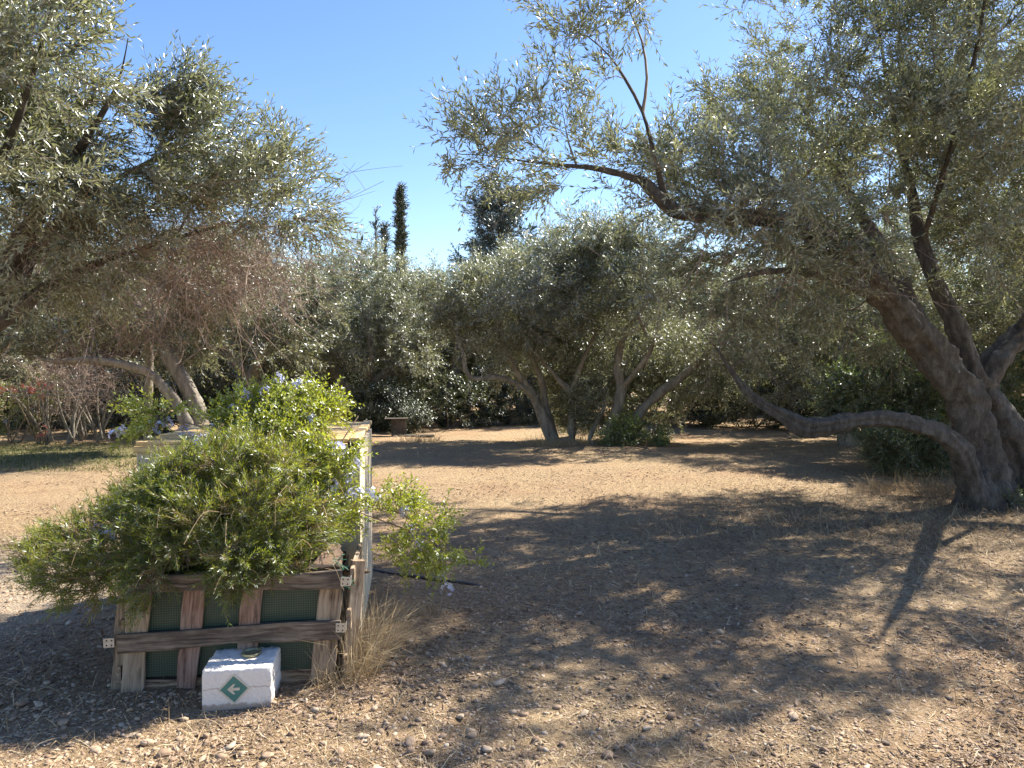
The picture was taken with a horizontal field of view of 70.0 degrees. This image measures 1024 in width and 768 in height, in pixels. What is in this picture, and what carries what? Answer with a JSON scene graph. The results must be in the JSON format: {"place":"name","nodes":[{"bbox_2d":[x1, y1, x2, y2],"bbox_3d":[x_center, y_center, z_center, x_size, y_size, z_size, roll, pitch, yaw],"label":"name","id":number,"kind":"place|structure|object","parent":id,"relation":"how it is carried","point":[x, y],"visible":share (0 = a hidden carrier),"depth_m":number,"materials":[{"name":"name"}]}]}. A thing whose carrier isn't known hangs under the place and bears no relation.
{"place":"outdoors","nodes":[
{"label":"outdoors","id":0,"kind":"place"},
{"bbox_2d":[0,439,153,472],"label":"green grass","id":1,"kind":"structure","parent":0,"point":[98,450],"depth_m":12.67,"materials":[{"name":"plant"}]},
{"bbox_2d":[0,389,1023,767],"bbox_3d":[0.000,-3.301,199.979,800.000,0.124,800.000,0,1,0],"label":"ground","id":2,"kind":"structure","parent":0,"point":[474,445],"depth_m":4.75,"materials":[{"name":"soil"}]},
{"bbox_2d":[8,680,17,684],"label":"stone","id":3,"kind":"object","parent":2,"relation":"on","point":[12,682],"visible":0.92,"depth_m":3.62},
{"bbox_2d":[0,378,52,444],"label":"red bush","id":4,"kind":"object","parent":2,"relation":"on","point":[38,442],"visible":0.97,"depth_m":14.62,"materials":[{"name":"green plant"}]},
{"bbox_2d":[0,366,68,443],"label":"red bush","id":5,"kind":"object","parent":2,"relation":"on","point":[12,401],"visible":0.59,"depth_m":15.30,"materials":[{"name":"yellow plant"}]},
{"bbox_2d":[33,701,43,707],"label":"stone","id":6,"kind":"object","parent":2,"relation":"on","point":[38,704],"visible":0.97,"depth_m":3.39,"materials":[{"name":"stone"}]},
{"bbox_2d":[0,264,81,403],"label":"olive tree","id":7,"kind":"object","parent":2,"relation":"on","point":[15,379],"visible":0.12,"depth_m":16.94,"materials":[{"name":"green plant"}]},
{"bbox_2d":[0,348,106,426],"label":"evergreen tree","id":8,"kind":"object","parent":2,"relation":"on","point":[32,406],"depth_m":19.27,"materials":[{"name":"green plant"}]},
{"bbox_2d":[0,343,113,444],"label":"bare bush","id":9,"kind":"object","parent":2,"relation":"on","point":[46,417],"visible":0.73,"depth_m":14.85,"materials":[{"name":"brown plant"}]},
{"bbox_2d":[1,339,113,444],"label":"bare bush","id":10,"kind":"object","parent":2,"relation":"on","point":[71,430],"visible":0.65,"depth_m":14.97,"materials":[{"name":"brown plant"}]},
{"bbox_2d":[57,718,68,725],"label":"stone","id":11,"kind":"object","parent":2,"relation":"on","point":[64,721],"visible":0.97,"depth_m":3.21,"materials":[{"name":"stone"}]},
{"bbox_2d":[5,349,136,442],"bbox_3d":[-9.124,0.147,15.647,2.752,2.663,2.532,0,1,0],"label":"bare bush","id":12,"kind":"object","parent":2,"relation":"on","point":[83,435],"visible":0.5,"depth_m":15.68,"materials":[{"name":"brown plant"}]},
{"bbox_2d":[13,365,144,434],"bbox_3d":[-10.208,0.452,17.564,3.219,1.988,2.140,0,1,0],"label":"bush","id":13,"kind":"object","parent":2,"relation":"on","point":[88,428],"visible":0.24,"depth_m":17.23,"materials":[{"name":"brown plant"}]},
{"bbox_2d":[0,336,159,442],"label":"bare bush","id":14,"kind":"object","parent":2,"relation":"on","point":[102,436],"visible":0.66,"depth_m":15.40,"materials":[{"name":"brown plant"}]},
{"bbox_2d":[0,275,160,428],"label":"evergreen tree","id":15,"kind":"object","parent":2,"relation":"on","point":[41,424],"visible":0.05,"depth_m":18.63,"materials":[{"name":"green plant"}]},
{"bbox_2d":[0,236,175,427],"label":"olive tree","id":16,"kind":"object","parent":2,"relation":"on","point":[68,422],"visible":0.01,"depth_m":19.31,"materials":[{"name":"green plant"}]},
{"bbox_2d":[90,746,100,752],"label":"stone","id":17,"kind":"object","parent":2,"relation":"on","point":[95,749],"visible":1,"depth_m":3.00,"materials":[{"name":"stone"}]},
{"bbox_2d":[34,241,249,421],"bbox_3d":[-10.559,-1.382,21.356,6.624,5.741,4.693,-1,2,-38],"label":"evergreen tree","id":18,"kind":"object","parent":2,"relation":"on","point":[136,355],"visible":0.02,"depth_m":20.35,"materials":[{"name":"green plant"}]},
{"bbox_2d":[75,361,215,437],"bbox_3d":[-8.506,0.427,17.062,3.093,2.120,2.070,0,1,0],"label":"bush","id":19,"kind":"object","parent":2,"relation":"on","point":[158,397],"visible":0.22,"depth_m":16.85,"materials":[{"name":"green plant"}]},
{"bbox_2d":[140,739,153,745],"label":"stone","id":20,"kind":"object","parent":2,"relation":"on","point":[144,742],"visible":1,"depth_m":3.04,"materials":[{"name":"stone"}]},
{"bbox_2d":[143,339,153,445],"bbox_3d":[-7.214,0.146,14.505,0.211,2.203,0.164,0,1,0],"label":"fence post","id":21,"kind":"object","parent":2,"relation":"on","point":[149,383],"visible":0.33,"depth_m":14.45,"materials":[{"name":"grey wood"}]},
{"bbox_2d":[0,391,148,395],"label":"fence wire","id":22,"kind":"object","parent":21,"relation":"attached to","point":[116,391],"visible":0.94,"depth_m":14.40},
{"bbox_2d":[48,673,262,730],"bbox_3d":[-1.623,1.451,3.363,1.119,0.274,0.536,0,1,0],"label":"dry grass tuft","id":23,"kind":"object","parent":2,"relation":"on","point":[139,700],"visible":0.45,"depth_m":3.37,"materials":[{"name":"plant"}]},
{"bbox_2d":[155,748,171,757],"bbox_3d":[-1.407,1.494,2.958,0.043,0.034,0.057,0,1,17],"label":"stone","id":24,"kind":"object","parent":2,"relation":"on","point":[165,752],"visible":0.94,"depth_m":2.95,"materials":[{"name":"stone"}]},
{"bbox_2d":[0,213,363,428],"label":"olive tree","id":25,"kind":"object","parent":2,"relation":"on","point":[177,368],"visible":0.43,"depth_m":13.19,"materials":[{"name":"green plant"}]},
{"bbox_2d":[0,0,396,390],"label":"olive tree","id":26,"kind":"object","parent":2,"relation":"on","point":[32,115],"visible":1,"depth_m":6.26,"materials":[{"name":"green plant"}]},
{"bbox_2d":[155,361,273,426],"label":"bush","id":27,"kind":"object","parent":2,"relation":"on","point":[230,387],"visible":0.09,"depth_m":17.66,"materials":[{"name":"green plant"}]},
{"bbox_2d":[224,741,235,750],"bbox_3d":[-1.158,1.491,3.011,0.039,0.021,0.051,-14,-1,31],"label":"stone","id":28,"kind":"object","parent":2,"relation":"on","point":[229,746],"visible":1,"depth_m":3.00,"materials":[{"name":"stone"}]},
{"bbox_2d":[169,314,298,400],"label":"evergreen tree","id":29,"kind":"object","parent":2,"relation":"on","point":[249,364],"visible":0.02,"depth_m":22.80,"materials":[{"name":"green plant"}]},
{"bbox_2d":[103,542,365,692],"bbox_3d":[-1.382,1.192,3.857,1.224,0.667,0.616,0,1,-7],"label":"pallet planter","id":30,"kind":"object","parent":2,"relation":"on","point":[174,642],"visible":0.73,"depth_m":3.59,"materials":[{"name":"brown wood"}]},
{"bbox_2d":[0,419,369,632],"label":"shrub","id":31,"kind":"object","parent":30,"relation":"on","point":[144,512],"visible":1,"depth_m":3.57,"materials":[{"name":"green plant"}]},
{"bbox_2d":[92,366,494,599],"bbox_3d":[-1.212,0.558,4.227,2.189,1.329,1.008,0,1,-10],"label":"flowering shrub","id":32,"kind":"object","parent":30,"relation":"in","point":[291,407],"visible":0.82,"depth_m":4.17,"materials":[{"name":"green plant"}]},
{"bbox_2d":[305,543,342,568],"bbox_3d":[-0.959,0.872,3.721,0.195,0.105,0.059,-1,1,-20],"label":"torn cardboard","id":33,"kind":"object","parent":30,"relation":"on","point":[324,557],"visible":0.95,"depth_m":3.72,"materials":[{"name":"cardboard"}]},
{"bbox_2d":[202,646,280,710],"bbox_3d":[-1.285,1.424,3.495,0.317,0.248,0.281,0,1,-8],"label":"concrete block","id":34,"kind":"object","parent":2,"relation":"on","point":[232,678],"depth_m":3.37,"materials":[{"name":"concrete"}]},
{"bbox_2d":[241,647,261,657],"bbox_3d":[-1.256,1.297,3.527,0.095,0.017,0.095,-2,5,-17],"label":"jar lid","id":35,"kind":"object","parent":34,"relation":"on","point":[251,652],"visible":1,"depth_m":3.53,"materials":[{"name":"metal"}]},
{"bbox_2d":[140,225,356,421],"bbox_3d":[-6.492,-1.447,17.592,5.796,5.494,4.118,1,2,31],"label":"olive tree","id":36,"kind":"object","parent":2,"relation":"on","point":[285,331],"visible":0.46,"depth_m":16.95,"materials":[{"name":"green plant"}]},
{"bbox_2d":[133,420,371,629],"bbox_3d":[-1.578,0.890,4.826,1.228,1.188,1.419,0,1,-8],"label":"storage box","id":37,"kind":"object","parent":2,"relation":"on","point":[363,429],"visible":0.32,"depth_m":4.35,"materials":[{"name":"white paint"}]},
{"bbox_2d":[261,751,273,758],"bbox_3d":[-0.981,1.492,2.934,0.052,0.026,0.048,-10,-13,41],"label":"stone","id":38,"kind":"object","parent":2,"relation":"on","point":[265,755],"visible":0.94,"depth_m":2.93,"materials":[{"name":"stone"}]},
{"bbox_2d":[287,731,294,736],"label":"stone","id":39,"kind":"object","parent":2,"relation":"on","point":[290,733],"visible":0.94,"depth_m":3.10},
{"bbox_2d":[243,255,368,409],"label":"evergreen tree","id":40,"kind":"object","parent":2,"relation":"on","point":[329,383],"visible":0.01,"depth_m":24.87,"materials":[{"name":"green plant"}]},
{"bbox_2d":[250,249,362,386],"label":"olive tree","id":41,"kind":"object","parent":2,"relation":"on","point":[348,369],"visible":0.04,"depth_m":23.05,"materials":[{"name":"green plant"}]},
{"bbox_2d":[286,644,370,698],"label":"dry grass tuft","id":42,"kind":"object","parent":2,"relation":"on","point":[329,677],"visible":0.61,"depth_m":3.59,"materials":[{"name":"plant"}]},
{"bbox_2d":[334,746,343,755],"bbox_3d":[-0.701,1.487,2.959,0.041,0.030,0.048,-12,9,-28],"label":"stone","id":43,"kind":"object","parent":2,"relation":"on","point":[341,750],"visible":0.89,"depth_m":2.95,"materials":[{"name":"stone"}]},
{"bbox_2d":[252,233,462,419],"bbox_3d":[-3.913,-1.294,18.942,5.828,5.206,4.029,0,1,-6],"label":"olive tree","id":44,"kind":"object","parent":2,"relation":"on","point":[395,302],"visible":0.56,"depth_m":18.32,"materials":[{"name":"green plant"}]},
{"bbox_2d":[291,593,437,684],"bbox_3d":[-0.702,1.270,3.757,0.695,0.500,0.806,0,1,0],"label":"dry grass tuft","id":45,"kind":"object","parent":2,"relation":"on","point":[360,660],"visible":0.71,"depth_m":3.70,"materials":[{"name":"plant"}]},
{"bbox_2d":[361,734,369,738],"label":"stone","id":46,"kind":"object","parent":2,"relation":"on","point":[365,736],"visible":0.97,"depth_m":3.07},
{"bbox_2d":[369,205,382,290],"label":"cypress tree","id":47,"kind":"object","parent":2,"relation":"on","point":[374,224],"visible":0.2,"depth_m":46.73,"materials":[{"name":"green plant"}]},
{"bbox_2d":[334,670,422,697],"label":"dry grass tuft","id":48,"kind":"object","parent":2,"relation":"on","point":[391,685],"visible":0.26,"depth_m":3.53,"materials":[{"name":"plant"}]},
{"bbox_2d":[342,373,421,432],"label":"bush","id":49,"kind":"object","parent":2,"relation":"on","point":[373,409],"visible":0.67,"depth_m":17.68,"materials":[{"name":"green plant"}]},
{"bbox_2d":[376,220,393,284],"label":"cypress tree","id":50,"kind":"object","parent":2,"relation":"on","point":[383,230],"visible":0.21,"depth_m":45.72,"materials":[{"name":"green plant"}]},
{"bbox_2d":[388,181,411,281],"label":"cypress tree","id":51,"kind":"object","parent":2,"relation":"on","point":[400,236],"visible":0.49,"depth_m":44.64,"materials":[{"name":"green plant"}]},
{"bbox_2d":[356,579,446,663],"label":"dry grass tuft","id":52,"kind":"object","parent":2,"relation":"on","point":[389,628],"visible":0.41,"depth_m":4.16,"materials":[{"name":"plant"}]},
{"bbox_2d":[384,418,433,436],"bbox_3d":[-2.329,0.984,16.622,1.116,0.426,0.316,0,1,-6],"label":"wooden stand","id":53,"kind":"object","parent":2,"relation":"on","point":[398,427],"visible":0.88,"depth_m":16.58,"materials":[{"name":"brown wood"}]},
{"bbox_2d":[341,283,476,420],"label":"evergreen tree","id":54,"kind":"object","parent":2,"relation":"on","point":[355,327],"visible":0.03,"depth_m":22.48,"materials":[{"name":"green plant"}]},
{"bbox_2d":[405,736,415,746],"bbox_3d":[-0.422,1.484,3.027,0.047,0.027,0.056,2,15,13],"label":"stone","id":55,"kind":"object","parent":2,"relation":"on","point":[410,740],"visible":0.97,"depth_m":3.02,"materials":[{"name":"stone"}]},
{"bbox_2d":[389,398,437,433],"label":"bush","id":56,"kind":"object","parent":2,"relation":"on","point":[421,415],"visible":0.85,"depth_m":17.45,"materials":[{"name":"green plant"}]},
{"bbox_2d":[394,432,443,442],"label":"dry grass tuft","id":57,"kind":"object","parent":2,"relation":"on","point":[419,438],"visible":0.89,"depth_m":15.46,"materials":[{"name":"plant"}]},
{"bbox_2d":[372,568,485,586],"bbox_3d":[-0.639,1.471,5.476,1.410,0.069,0.086,1,2,27],"label":"garden hose","id":58,"kind":"object","parent":2,"relation":"on","point":[423,577],"visible":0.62,"depth_m":5.47,"materials":[{"name":"rubber"}]},
{"bbox_2d":[405,596,453,617],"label":"dry grass tuft","id":59,"kind":"object","parent":2,"relation":"on","point":[426,609],"visible":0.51,"depth_m":4.71,"materials":[{"name":"plant"}]},
{"bbox_2d":[351,251,512,423],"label":"olive tree","id":60,"kind":"object","parent":2,"relation":"on","point":[452,366],"visible":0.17,"depth_m":19.57,"materials":[{"name":"green plant"}]},
{"bbox_2d":[436,692,445,697],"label":"stone","id":61,"kind":"object","parent":2,"relation":"on","point":[442,694],"visible":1,"depth_m":3.46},
{"bbox_2d":[388,363,513,428],"bbox_3d":[-1.578,0.471,19.110,3.269,2.067,1.986,0,1,0],"label":"bush","id":62,"kind":"object","parent":2,"relation":"on","point":[444,406],"visible":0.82,"depth_m":18.93,"materials":[{"name":"green plant"}]},
{"bbox_2d":[456,713,463,719],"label":"stone","id":63,"kind":"object","parent":2,"relation":"on","point":[461,716],"visible":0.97,"depth_m":3.26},
{"bbox_2d":[466,730,477,738],"bbox_3d":[-0.168,1.494,3.114,0.052,0.026,0.047,-2,9,-40],"label":"stone","id":64,"kind":"object","parent":2,"relation":"on","point":[472,734],"visible":1,"depth_m":3.10,"materials":[{"name":"stone"}]},
{"bbox_2d":[473,698,481,702],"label":"stone","id":65,"kind":"object","parent":2,"relation":"on","point":[478,701],"visible":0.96,"depth_m":3.42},
{"bbox_2d":[482,745,492,752],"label":"stone","id":66,"kind":"object","parent":2,"relation":"on","point":[486,749],"visible":1,"depth_m":2.96,"materials":[{"name":"stone"}]},
{"bbox_2d":[424,256,555,414],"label":"evergreen tree","id":67,"kind":"object","parent":2,"relation":"on","point":[504,390],"depth_m":24.20,"materials":[{"name":"green plant"}]},
{"bbox_2d":[447,170,542,397],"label":"conifer tree","id":68,"kind":"object","parent":2,"relation":"on","point":[490,243],"visible":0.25,"depth_m":35.11,"materials":[{"name":"green plant"}]},
{"bbox_2d":[492,678,505,685],"bbox_3d":[-0.058,1.477,3.611,0.076,0.027,0.041,-1,2,-23],"label":"stone","id":69,"kind":"object","parent":2,"relation":"on","point":[498,682],"visible":1,"depth_m":3.60,"materials":[{"name":"stone"}]},
{"bbox_2d":[449,357,560,425],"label":"bush","id":70,"kind":"object","parent":2,"relation":"on","point":[503,396],"visible":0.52,"depth_m":19.68,"materials":[{"name":"green plant"}]},
{"bbox_2d":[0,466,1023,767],"bbox_3d":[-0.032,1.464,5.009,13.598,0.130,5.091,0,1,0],"label":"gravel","id":71,"kind":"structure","parent":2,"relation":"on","point":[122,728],"depth_m":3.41,"materials":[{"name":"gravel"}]},
{"bbox_2d":[0,439,1023,767],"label":"dry grass","id":72,"kind":"structure","parent":2,"relation":"on","point":[594,759],"depth_m":3.42,"materials":[{"name":"plant"}]},
{"bbox_2d":[405,209,632,442],"bbox_3d":[0.204,-1.080,15.407,4.832,5.082,4.173,0,1,0],"label":"olive tree","id":73,"kind":"object","parent":2,"relation":"on","point":[462,306],"visible":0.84,"depth_m":14.66,"materials":[{"name":"green plant"}]},
{"bbox_2d":[436,231,607,416],"bbox_3d":[0.262,-1.761,23.124,6.702,5.987,4.634,0,1,14],"label":"olive tree","id":74,"kind":"object","parent":2,"relation":"on","point":[500,254],"visible":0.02,"depth_m":22.74,"materials":[{"name":"green plant"}]},
{"bbox_2d":[553,704,561,709],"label":"stone","id":75,"kind":"object","parent":2,"relation":"on","point":[556,707],"visible":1,"depth_m":3.37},
{"bbox_2d":[504,292,611,412],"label":"evergreen tree","id":76,"kind":"object","parent":2,"relation":"on","point":[546,372],"depth_m":24.55,"materials":[{"name":"green plant"}]},
{"bbox_2d":[559,741,566,746],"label":"stone","id":77,"kind":"object","parent":2,"relation":"on","point":[562,743],"visible":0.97,"depth_m":3.04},
{"bbox_2d":[516,430,613,446],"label":"dry grass tuft","id":78,"kind":"object","parent":2,"relation":"on","point":[541,442],"visible":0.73,"depth_m":14.57,"materials":[{"name":"plant"}]},
{"bbox_2d":[515,364,615,420],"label":"bush","id":79,"kind":"object","parent":2,"relation":"on","point":[533,409],"visible":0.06,"depth_m":20.97,"materials":[{"name":"green plant"}]},
{"bbox_2d":[125,215,1022,402],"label":"woodland","id":80,"kind":"object","parent":2,"relation":"on","point":[519,228],"visible":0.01,"depth_m":30.53,"materials":[{"name":"green plant"}]},
{"bbox_2d":[602,750,612,758],"bbox_3d":[0.388,1.502,2.961,0.048,0.034,0.058,0,1,-4],"label":"stone","id":81,"kind":"object","parent":2,"relation":"on","point":[608,754],"visible":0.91,"depth_m":2.94,"materials":[{"name":"stone"}]},
{"bbox_2d":[541,230,702,415],"bbox_3d":[3.733,-1.902,22.542,6.535,6.194,4.643,-1,2,-34],"label":"olive tree","id":82,"kind":"object","parent":2,"relation":"on","point":[626,324],"visible":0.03,"depth_m":21.50,"materials":[{"name":"green plant"}]},
{"bbox_2d":[594,401,674,447],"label":"bush","id":83,"kind":"object","parent":2,"relation":"on","point":[626,431],"visible":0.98,"depth_m":14.45,"materials":[{"name":"green plant"}]},
{"bbox_2d":[642,725,651,730],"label":"stone","id":84,"kind":"object","parent":2,"relation":"on","point":[646,727],"visible":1,"depth_m":3.18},
{"bbox_2d":[535,195,794,443],"bbox_3d":[3.084,-1.099,15.084,5.293,5.377,3.820,0,1,0],"label":"olive tree","id":85,"kind":"object","parent":2,"relation":"on","point":[626,372],"visible":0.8,"depth_m":14.74,"materials":[{"name":"green plant"}]},
{"bbox_2d":[587,259,771,414],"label":"evergreen tree","id":86,"kind":"object","parent":2,"relation":"on","point":[695,379],"depth_m":23.53,"materials":[{"name":"green plant"}]},
{"bbox_2d":[632,367,742,427],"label":"bush","id":87,"kind":"object","parent":2,"relation":"on","point":[702,414],"visible":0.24,"depth_m":19.36,"materials":[{"name":"green plant"}]},
{"bbox_2d":[402,0,1023,511],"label":"olive tree","id":88,"kind":"object","parent":2,"relation":"on","point":[946,110],"visible":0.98,"depth_m":7.39,"materials":[{"name":"green plant"}]},
{"bbox_2d":[644,241,806,423],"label":"olive tree","id":89,"kind":"object","parent":2,"relation":"on","point":[711,296],"visible":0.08,"depth_m":19.22,"materials":[{"name":"green plant"}]},
{"bbox_2d":[681,281,811,414],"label":"evergreen tree","id":90,"kind":"object","parent":2,"relation":"on","point":[759,386],"depth_m":24.69,"materials":[{"name":"green plant"}]},
{"bbox_2d":[694,363,816,428],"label":"bush","id":91,"kind":"object","parent":2,"relation":"on","point":[753,422],"visible":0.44,"depth_m":18.82,"materials":[{"name":"green plant"}]},
{"bbox_2d":[751,749,759,755],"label":"stone","id":92,"kind":"object","parent":2,"relation":"on","point":[755,752],"visible":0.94,"depth_m":2.97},
{"bbox_2d":[699,241,854,403],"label":"olive tree","id":93,"kind":"object","parent":2,"relation":"on","point":[791,338],"visible":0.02,"depth_m":19.19,"materials":[{"name":"green plant"}]},
{"bbox_2d":[788,712,798,719],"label":"stone","id":94,"kind":"object","parent":2,"relation":"on","point":[794,716],"visible":0.98,"depth_m":3.26,"materials":[{"name":"stone"}]},
{"bbox_2d":[756,368,844,428],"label":"bush","id":95,"kind":"object","parent":2,"relation":"on","point":[770,391],"visible":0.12,"depth_m":18.40,"materials":[{"name":"green plant"}]},
{"bbox_2d":[779,300,925,414],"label":"evergreen tree","id":96,"kind":"object","parent":2,"relation":"on","point":[808,381],"depth_m":23.84,"materials":[{"name":"green plant"}]},
{"bbox_2d":[722,213,997,446],"bbox_3d":[6.722,-1.070,14.761,3.828,4.946,5.536,-1,2,-36],"label":"olive tree","id":97,"kind":"object","parent":2,"relation":"on","point":[959,292],"visible":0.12,"depth_m":14.56,"materials":[{"name":"green plant"}]},
{"bbox_2d":[811,365,914,433],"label":"bush","id":98,"kind":"object","parent":2,"relation":"on","point":[824,399],"depth_m":17.46,"materials":[{"name":"green plant"}]},
{"bbox_2d":[798,322,948,461],"bbox_3d":[6.100,0.156,11.746,2.784,2.410,2.077,0,1,0],"label":"bush","id":99,"kind":"object","parent":2,"relation":"on","point":[899,397],"visible":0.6,"depth_m":11.47,"materials":[{"name":"green plant"}]},
{"bbox_2d":[851,669,916,681],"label":"fallen twig","id":100,"kind":"object","parent":2,"relation":"on","point":[887,673],"visible":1,"depth_m":3.76,"materials":[{"name":"wood"}]},
{"bbox_2d":[885,709,892,714],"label":"stone","id":101,"kind":"object","parent":2,"relation":"on","point":[887,712],"visible":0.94,"depth_m":3.33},
{"bbox_2d":[849,405,952,480],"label":"bush","id":102,"kind":"object","parent":2,"relation":"on","point":[899,447],"visible":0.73,"depth_m":10.48,"materials":[{"name":"green plant"}]},
{"bbox_2d":[846,464,955,496],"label":"dry grass tuft","id":103,"kind":"object","parent":2,"relation":"on","point":[900,483],"visible":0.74,"depth_m":9.42,"materials":[{"name":"plant"}]},
{"bbox_2d":[799,199,1023,426],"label":"olive tree","id":104,"kind":"object","parent":2,"relation":"on","point":[974,321],"visible":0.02,"depth_m":15.22,"materials":[{"name":"green plant"}]},
{"bbox_2d":[941,165,1023,400],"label":"olive tree","id":105,"kind":"object","parent":2,"relation":"on","point":[1019,287],"visible":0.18,"depth_m":12.72,"materials":[{"name":"green plant"}]},
{"bbox_2d":[977,331,1023,418],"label":"bush","id":106,"kind":"object","parent":2,"relation":"on","point":[1010,382],"visible":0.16,"depth_m":10.79,"materials":[{"name":"green plant"}]},
{"bbox_2d":[991,472,1023,510],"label":"weed","id":107,"kind":"object","parent":2,"relation":"on","point":[1021,493],"visible":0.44,"depth_m":8.25,"materials":[{"name":"green plant"}]},
{"bbox_2d":[0,0,1023,364],"label":"sky","id":108,"kind":"structure","parent":0,"point":[351,69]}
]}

